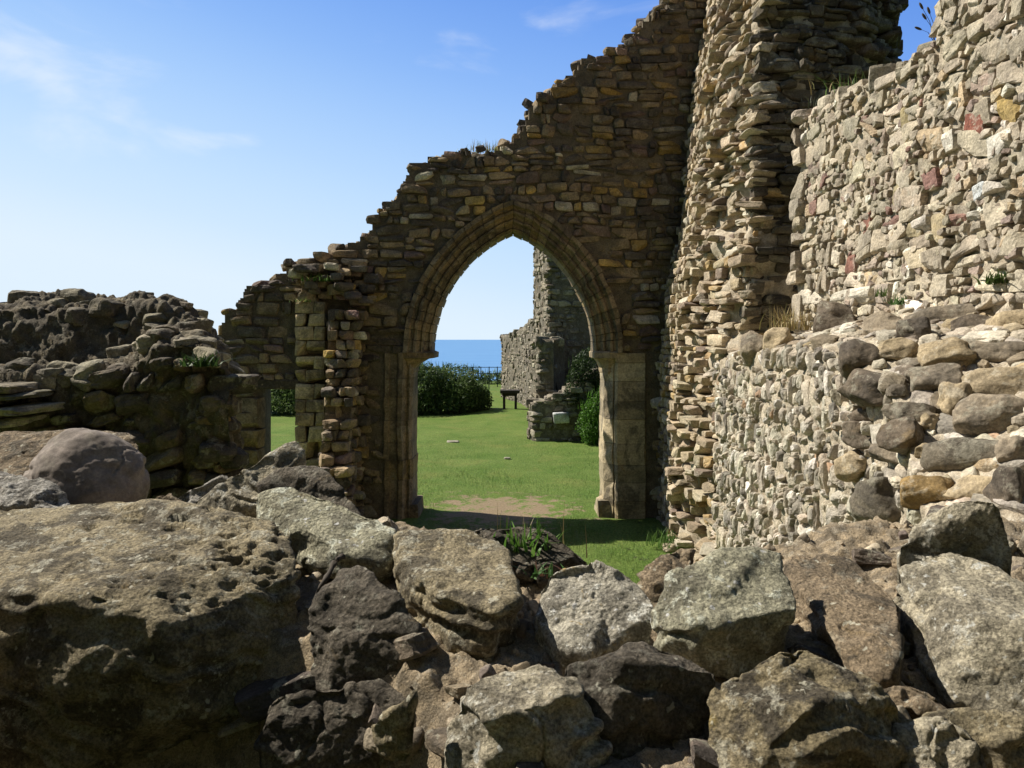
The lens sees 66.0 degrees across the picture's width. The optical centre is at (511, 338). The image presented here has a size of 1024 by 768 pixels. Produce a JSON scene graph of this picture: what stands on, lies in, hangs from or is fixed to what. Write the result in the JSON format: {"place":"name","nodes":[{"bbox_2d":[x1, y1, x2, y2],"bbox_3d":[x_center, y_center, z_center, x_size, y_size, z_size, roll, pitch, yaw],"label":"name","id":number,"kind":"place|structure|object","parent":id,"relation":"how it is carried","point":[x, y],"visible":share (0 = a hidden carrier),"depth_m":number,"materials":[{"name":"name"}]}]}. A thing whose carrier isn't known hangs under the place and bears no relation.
{"place":"outdoors","nodes":[
{"label":"outdoors","id":0,"kind":"place"},
{"bbox_2d":[423,340,501,380],"bbox_3d":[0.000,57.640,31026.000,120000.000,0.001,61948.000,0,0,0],"label":"sea","id":1,"kind":"structure","parent":0,"point":[481,353],"depth_m":2927.22,"materials":[{"name":"liquid"}]},
{"bbox_2d":[0,0,938,339],"label":"sky","id":2,"kind":"structure","parent":0,"point":[188,150],"materials":[{"name":"blue"}]},
{"bbox_2d":[271,380,673,583],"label":"ground","id":3,"kind":"structure","parent":0,"point":[498,421],"depth_m":14.64,"materials":[{"name":"green plant"}]},
{"bbox_2d":[0,288,261,498],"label":"ruined mound","id":4,"kind":"object","parent":3,"relation":"on","point":[74,358],"visible":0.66,"depth_m":7.01,"materials":[{"name":"grey stone"}]},
{"bbox_2d":[176,351,241,366],"bbox_3d":[-2.688,0.171,6.914,0.612,0.146,0.468,0,0,-28],"label":"fern","id":5,"kind":"object","parent":4,"relation":"attached to","point":[203,362],"visible":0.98,"depth_m":6.83,"materials":[{"name":"green plant"}]},
{"bbox_2d":[271,389,295,415],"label":"hedge shrub","id":6,"kind":"object","parent":3,"relation":"on","point":[286,398],"visible":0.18,"depth_m":27.11,"materials":[{"name":"green plant"}]},
{"bbox_2d":[417,360,446,414],"bbox_3d":[-3.611,1.609,27.654,2.892,2.160,2.362,0,0,0],"label":"hedge shrub","id":7,"kind":"object","parent":3,"relation":"on","point":[427,391],"visible":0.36,"depth_m":27.22,"materials":[{"name":"green plant"}]},
{"bbox_2d":[447,440,458,442],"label":"flat stone","id":8,"kind":"object","parent":3,"relation":"on","point":[452,441],"visible":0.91,"depth_m":19.99,"materials":[{"name":"grey stone"}]},
{"bbox_2d":[425,364,481,414],"bbox_3d":[-2.149,1.729,27.953,2.201,1.889,2.346,0,0,0],"label":"hedge shrub","id":9,"kind":"object","parent":3,"relation":"on","point":[451,395],"visible":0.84,"depth_m":27.38,"materials":[{"name":"green plant"}]},
{"bbox_2d":[422,360,501,383],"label":"cliff scrub","id":10,"kind":"object","parent":3,"relation":"on","point":[486,377],"visible":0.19,"depth_m":46.23,"materials":[{"name":"green plant"}]},
{"bbox_2d":[218,0,707,519],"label":"arch wall","id":11,"kind":"structure","parent":3,"relation":"on","point":[578,180],"depth_m":11.51,"materials":[{"name":"stone"}]},
{"bbox_2d":[289,297,313,302],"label":"moss tuft","id":12,"kind":"object","parent":11,"relation":"on","point":[297,300],"visible":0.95,"depth_m":11.28,"materials":[{"name":"green plant"}]},
{"bbox_2d":[292,273,333,281],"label":"moss tuft","id":13,"kind":"object","parent":11,"relation":"on","point":[320,279],"visible":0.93,"depth_m":11.19,"materials":[{"name":"green plant"}]},
{"bbox_2d":[456,141,499,154],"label":"dry grass","id":14,"kind":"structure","parent":11,"relation":"on","point":[492,147],"depth_m":11.76,"materials":[{"name":"beige plant"}]},
{"bbox_2d":[458,377,493,411],"bbox_3d":[-1.383,1.961,28.580,1.494,1.432,2.136,0,0,0],"label":"hedge shrub","id":15,"kind":"object","parent":3,"relation":"on","point":[484,401],"visible":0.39,"depth_m":28.07,"materials":[{"name":"green plant"}]},
{"bbox_2d":[454,367,501,386],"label":"cliff railing","id":16,"kind":"object","parent":3,"relation":"on","point":[489,373],"visible":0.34,"depth_m":43.48,"materials":[{"name":"metal"}]},
{"bbox_2d":[500,389,519,408],"bbox_3d":[-0.075,2.220,28.625,0.710,0.740,0.650,0,0,0],"label":"stone table","id":17,"kind":"object","parent":3,"relation":"on","point":[510,392],"visible":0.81,"depth_m":28.40,"materials":[{"name":"grey stone"}]},
{"bbox_2d":[499,316,534,405],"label":"broken wall","id":18,"kind":"structure","parent":3,"relation":"on","point":[516,353],"depth_m":32.46,"materials":[{"name":"grey stone"}]},
{"bbox_2d":[528,336,564,398],"bbox_3d":[0.957,1.327,22.521,1.033,2.826,2.959,0,0,0],"label":"wall stump","id":19,"kind":"object","parent":3,"relation":"on","point":[546,358],"visible":0.62,"depth_m":21.21,"materials":[{"name":"grey stone"}]},
{"bbox_2d":[525,368,599,441],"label":"wall","id":20,"kind":"structure","parent":3,"relation":"on","point":[542,426],"depth_m":20.34,"materials":[{"name":"grey stone"}]},
{"bbox_2d":[553,412,569,423],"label":"stone block","id":21,"kind":"structure","parent":20,"relation":"attached to","point":[560,417],"depth_m":20.12,"materials":[{"name":"grey stone"}]},
{"bbox_2d":[562,339,599,424],"bbox_3d":[2.010,1.336,20.538,1.657,2.647,0.874,0,0,11],"label":"ivy","id":22,"kind":"object","parent":20,"relation":"attached to","point":[576,374],"visible":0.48,"depth_m":20.35,"materials":[{"name":"green plant"}]},
{"bbox_2d":[533,246,596,384],"bbox_3d":[3.155,-1.239,24.513,5.096,7.958,4.574,0,0,0],"label":"tower ruin","id":23,"kind":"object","parent":3,"relation":"on","point":[558,310],"visible":0.2,"depth_m":22.34,"materials":[{"name":"grey stone"}]},
{"bbox_2d":[120,505,1023,767],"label":"rubble wall","id":24,"kind":"structure","parent":3,"relation":"on","point":[438,676],"depth_m":1.96,"materials":[{"name":"stone"}]},
{"bbox_2d":[0,471,70,511],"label":"boulder","id":25,"kind":"object","parent":24,"relation":"on","point":[19,492],"visible":0.41,"depth_m":2.64,"materials":[{"name":"grey stone"}]},
{"bbox_2d":[0,429,139,475],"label":"boulder","id":26,"kind":"object","parent":24,"relation":"on","point":[19,451],"visible":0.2,"depth_m":3.14,"materials":[{"name":"brown stone"}]},
{"bbox_2d":[23,428,149,504],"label":"boulder","id":27,"kind":"object","parent":24,"relation":"on","point":[82,466],"visible":0.6,"depth_m":2.85,"materials":[{"name":"stone"}]},
{"bbox_2d":[0,499,300,767],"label":"boulder","id":28,"kind":"object","parent":24,"relation":"on","point":[130,632],"visible":0.85,"depth_m":1.94,"materials":[{"name":"stone"}]},
{"bbox_2d":[155,493,181,500],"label":"boulder","id":29,"kind":"object","parent":24,"relation":"on","point":[170,496],"visible":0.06,"depth_m":2.69,"materials":[{"name":"brown stone"}]},
{"bbox_2d":[178,475,227,502],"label":"boulder","id":30,"kind":"object","parent":24,"relation":"on","point":[195,495],"visible":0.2,"depth_m":2.71,"materials":[{"name":"grey stone"}]},
{"bbox_2d":[195,441,305,517],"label":"boulder","id":31,"kind":"object","parent":24,"relation":"on","point":[238,493],"visible":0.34,"depth_m":2.68,"materials":[{"name":"grey stone"}]},
{"bbox_2d":[256,465,361,515],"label":"boulder","id":32,"kind":"object","parent":24,"relation":"on","point":[318,482],"visible":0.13,"depth_m":2.64,"materials":[{"name":"stone"}]},
{"bbox_2d":[256,487,396,581],"bbox_3d":[-0.586,0.605,2.400,0.525,0.260,0.179,0,0,22],"label":"boulder","id":33,"kind":"object","parent":24,"relation":"on","point":[322,534],"visible":0.75,"depth_m":2.37,"materials":[{"name":"stone"}]},
{"bbox_2d":[253,678,405,767],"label":"boulder","id":34,"kind":"object","parent":24,"relation":"on","point":[312,729],"visible":0.72,"depth_m":1.85,"materials":[{"name":"stone"}]},
{"bbox_2d":[307,565,421,690],"bbox_3d":[-0.398,0.772,1.998,0.334,0.339,0.186,0,0,38],"label":"boulder","id":35,"kind":"object","parent":24,"relation":"on","point":[360,618],"visible":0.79,"depth_m":1.97,"materials":[{"name":"stone"}]},
{"bbox_2d":[311,553,345,604],"bbox_3d":[-0.494,0.649,2.127,0.024,0.105,0.153,0,0,17],"label":"root","id":36,"kind":"object","parent":35,"relation":"on","point":[328,574],"visible":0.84,"depth_m":2.12,"materials":[{"name":"plant"}]},
{"bbox_2d":[371,690,418,762],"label":"boulder","id":37,"kind":"object","parent":24,"relation":"on","point":[392,728],"visible":1,"depth_m":1.65,"materials":[{"name":"stone"}]},
{"bbox_2d":[392,528,523,663],"bbox_3d":[-0.158,0.704,2.188,0.297,0.284,0.546,0,0,-41],"label":"boulder","id":38,"kind":"object","parent":24,"relation":"on","point":[459,590],"visible":0.83,"depth_m":2.07,"materials":[{"name":"stone"}]},
{"bbox_2d":[444,664,612,767],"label":"boulder","id":39,"kind":"object","parent":24,"relation":"on","point":[533,713],"visible":1,"depth_m":1.60,"materials":[{"name":"grey stone"}]},
{"bbox_2d":[474,527,586,589],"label":"boulder","id":40,"kind":"object","parent":24,"relation":"on","point":[558,553],"visible":0.38,"depth_m":2.36,"materials":[{"name":"stone"}]},
{"bbox_2d":[514,561,563,578],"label":"weed","id":41,"kind":"object","parent":24,"relation":"on","point":[549,572],"visible":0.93,"depth_m":2.19,"materials":[{"name":"green plant"}]},
{"bbox_2d":[493,501,586,557],"bbox_3d":[0.060,0.591,2.421,0.338,0.152,0.269,0,0,0],"label":"weed","id":42,"kind":"object","parent":24,"relation":"on","point":[525,539],"visible":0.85,"depth_m":2.39,"materials":[{"name":"green plant"}]},
{"bbox_2d":[533,560,652,666],"bbox_3d":[0.211,0.731,2.048,0.309,0.263,0.224,0,0,0],"label":"boulder","id":43,"kind":"object","parent":24,"relation":"on","point":[595,609],"visible":0.84,"depth_m":2.03,"materials":[{"name":"white stone"}]},
{"bbox_2d":[564,641,714,758],"bbox_3d":[0.269,0.814,1.710,0.352,0.288,0.148,0,0,0],"label":"boulder","id":44,"kind":"object","parent":24,"relation":"on","point":[640,696],"visible":0.61,"depth_m":1.68,"materials":[{"name":"stone"}]},
{"bbox_2d":[636,548,695,607],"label":"boulder","id":45,"kind":"object","parent":24,"relation":"on","point":[650,583],"visible":0.4,"depth_m":2.22,"materials":[{"name":"brown stone"}]},
{"bbox_2d":[650,546,795,679],"bbox_3d":[0.526,0.688,1.971,0.369,0.290,0.265,0,0,0],"label":"boulder","id":46,"kind":"object","parent":24,"relation":"on","point":[728,613],"visible":0.85,"depth_m":1.90,"materials":[{"name":"stone"}]},
{"bbox_2d":[703,650,907,767],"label":"boulder","id":47,"kind":"object","parent":24,"relation":"on","point":[802,709],"visible":0.96,"depth_m":1.59,"materials":[{"name":"stone"}]},
{"bbox_2d":[783,553,904,688],"bbox_3d":[0.870,0.736,2.014,0.265,0.252,0.506,0,0,0],"label":"boulder","id":48,"kind":"object","parent":24,"relation":"on","point":[846,609],"visible":0.87,"depth_m":1.98,"materials":[{"name":"brown stone"}]},
{"bbox_2d":[884,686,946,718],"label":"boulder","id":49,"kind":"object","parent":24,"relation":"on","point":[915,703],"visible":0.36,"depth_m":1.70,"materials":[{"name":"brown stone"}]},
{"bbox_2d":[892,716,986,767],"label":"boulder","id":50,"kind":"object","parent":24,"relation":"on","point":[933,742],"visible":0.91,"depth_m":1.58,"materials":[{"name":"grey stone"}]},
{"bbox_2d":[893,501,1011,611],"bbox_3d":[1.185,0.640,2.154,0.296,0.416,0.172,0,0,0],"label":"boulder","id":51,"kind":"object","parent":24,"relation":"on","point":[974,529],"visible":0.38,"depth_m":2.11,"materials":[{"name":"grey stone"}]},
{"bbox_2d":[896,552,1023,713],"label":"boulder","id":52,"kind":"object","parent":24,"relation":"on","point":[962,622],"visible":0.78,"depth_m":1.86,"materials":[{"name":"grey stone"}]},
{"bbox_2d":[922,707,1023,767],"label":"boulder","id":53,"kind":"object","parent":24,"relation":"on","point":[997,735],"visible":0.7,"depth_m":1.61,"materials":[{"name":"stone"}]},
{"bbox_2d":[574,386,599,444],"bbox_3d":[2.122,1.859,19.787,1.133,1.603,1.140,0,0,24],"label":"round bush","id":54,"kind":"object","parent":3,"relation":"on","point":[589,417],"visible":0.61,"depth_m":19.47,"materials":[{"name":"green plant"}]},
{"bbox_2d":[631,525,683,548],"bbox_3d":[1.926,2.485,9.975,0.980,0.220,0.690,0,0,12],"label":"grass tuft","id":55,"kind":"object","parent":3,"relation":"on","point":[661,539],"visible":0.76,"depth_m":9.90,"materials":[{"name":"green plant"}]},
{"bbox_2d":[656,0,908,563],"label":"broken pier","id":56,"kind":"structure","parent":3,"relation":"on","point":[760,63],"depth_m":8.63,"materials":[{"name":"stone"}]},
{"bbox_2d":[711,300,1023,548],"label":"cobbled wall","id":57,"kind":"structure","parent":3,"relation":"on","point":[839,413],"depth_m":4.64,"materials":[{"name":"stone"}]},
{"bbox_2d":[759,304,812,330],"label":"dry grass","id":58,"kind":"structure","parent":57,"relation":"on","point":[792,324],"depth_m":7.18,"materials":[{"name":"beige plant"}]},
{"bbox_2d":[786,0,1023,332],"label":"flint wall","id":59,"kind":"structure","parent":3,"relation":"on","point":[909,184],"depth_m":5.49,"materials":[{"name":"stone"}]},
{"bbox_2d":[801,86,838,108],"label":"dry grass","id":60,"kind":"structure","parent":59,"relation":"on","point":[813,102],"depth_m":7.35,"materials":[{"name":"green plant"}]},
{"bbox_2d":[808,70,864,94],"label":"dry grass","id":61,"kind":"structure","parent":59,"relation":"on","point":[838,82],"depth_m":6.82,"materials":[{"name":"plant"}]},
{"bbox_2d":[872,287,890,296],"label":"wall plant","id":62,"kind":"object","parent":59,"relation":"attached to","point":[882,294],"depth_m":6.00,"materials":[{"name":"green plant"}]},
{"bbox_2d":[884,295,909,304],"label":"wall plant","id":63,"kind":"object","parent":59,"relation":"attached to","point":[896,302],"depth_m":5.74,"materials":[{"name":"green plant"}]},
{"bbox_2d":[915,2,934,39],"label":"seed stalk","id":64,"kind":"object","parent":59,"relation":"on","point":[923,15],"visible":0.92,"depth_m":5.62,"materials":[{"name":"brown plant"}]},
{"bbox_2d":[967,270,1007,284],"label":"wall plant","id":65,"kind":"object","parent":59,"relation":"attached to","point":[998,278],"depth_m":4.65,"materials":[{"name":"green plant"}]}
]}

